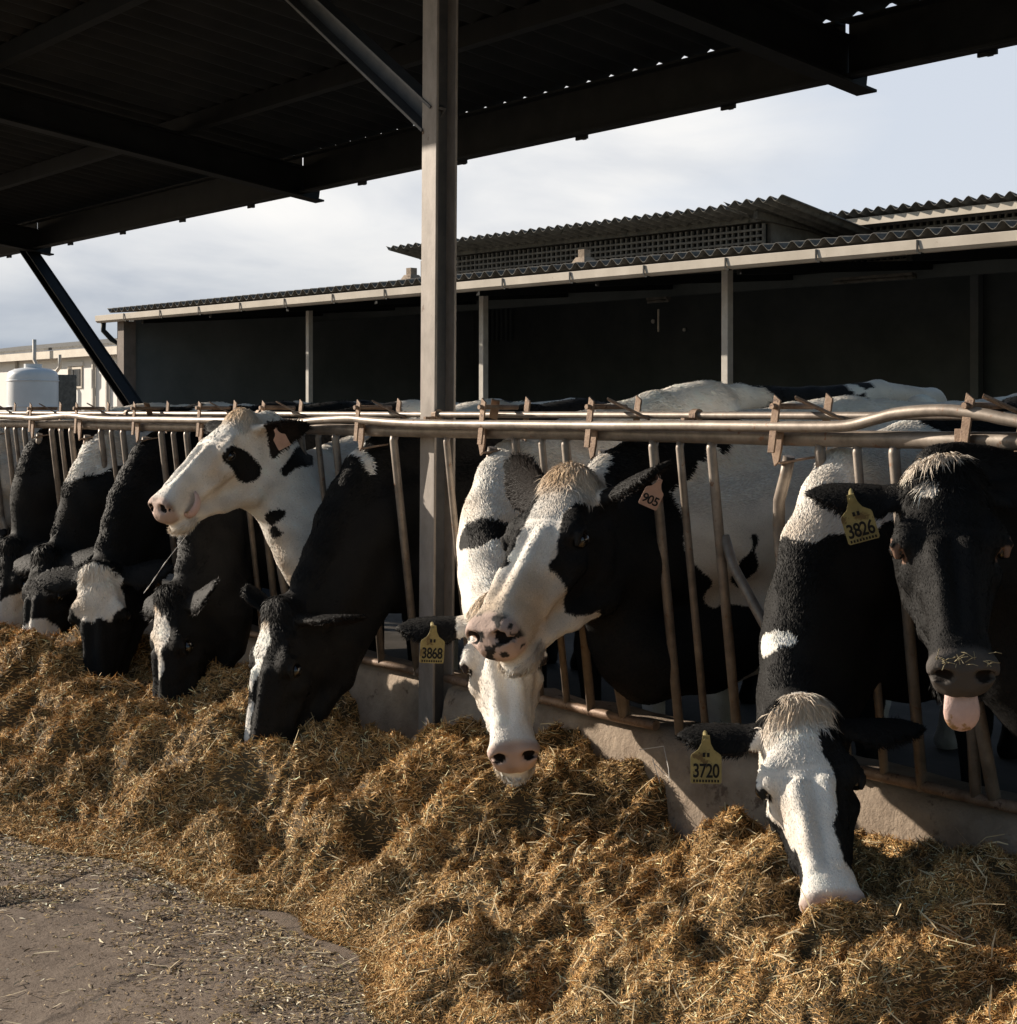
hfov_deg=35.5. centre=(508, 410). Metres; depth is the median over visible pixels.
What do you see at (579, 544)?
cow
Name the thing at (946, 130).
sky
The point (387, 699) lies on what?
feed curb
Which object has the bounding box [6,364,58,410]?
water tank
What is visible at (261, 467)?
cow
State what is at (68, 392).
grey cabinet
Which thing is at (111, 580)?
cow
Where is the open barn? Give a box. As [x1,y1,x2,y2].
[95,191,1016,406]
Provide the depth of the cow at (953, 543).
3.40 m
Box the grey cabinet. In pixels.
[58,375,76,410]
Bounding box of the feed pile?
[0,621,1016,1023]
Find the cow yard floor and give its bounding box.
[162,574,1016,792]
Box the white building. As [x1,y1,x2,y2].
[0,338,116,419]
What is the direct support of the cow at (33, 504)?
on the cow yard floor
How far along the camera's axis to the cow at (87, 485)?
7.62 m
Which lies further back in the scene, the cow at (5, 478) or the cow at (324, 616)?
the cow at (5, 478)
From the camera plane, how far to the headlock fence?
4.62 m
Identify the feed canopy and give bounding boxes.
[0,0,1016,733]
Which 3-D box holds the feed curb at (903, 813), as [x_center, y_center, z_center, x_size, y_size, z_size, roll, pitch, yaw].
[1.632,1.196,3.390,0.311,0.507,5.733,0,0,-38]
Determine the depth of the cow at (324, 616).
5.65 m
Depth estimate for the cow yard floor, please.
7.09 m
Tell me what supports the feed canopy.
on the ground
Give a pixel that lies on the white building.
(94, 388)
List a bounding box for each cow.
[0,400,307,581]
[0,400,403,634]
[12,400,456,636]
[35,398,557,679]
[139,398,577,701]
[144,398,542,669]
[239,397,758,744]
[395,379,957,786]
[465,393,1016,759]
[675,396,1016,913]
[804,441,1016,737]
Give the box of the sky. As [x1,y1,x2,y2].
[0,3,1016,353]
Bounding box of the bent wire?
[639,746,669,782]
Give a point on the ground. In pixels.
(52, 967)
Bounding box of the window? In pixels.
[66,361,83,387]
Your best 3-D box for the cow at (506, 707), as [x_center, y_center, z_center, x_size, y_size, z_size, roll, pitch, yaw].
[0.808,0.621,5.724,0.787,1.498,3.058,0,0,45]
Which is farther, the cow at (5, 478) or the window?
the window
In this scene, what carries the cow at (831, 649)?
on the cow yard floor
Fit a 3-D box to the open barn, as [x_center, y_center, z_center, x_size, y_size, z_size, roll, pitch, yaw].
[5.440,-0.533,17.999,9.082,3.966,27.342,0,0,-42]
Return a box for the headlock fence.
[0,393,1016,813]
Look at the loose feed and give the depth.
4.35 m
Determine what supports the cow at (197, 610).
on the cow yard floor
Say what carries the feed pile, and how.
on the ground
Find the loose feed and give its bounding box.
[0,832,397,1023]
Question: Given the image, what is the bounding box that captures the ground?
[0,834,383,1023]
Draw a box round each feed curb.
[144,621,466,739]
[441,685,1016,857]

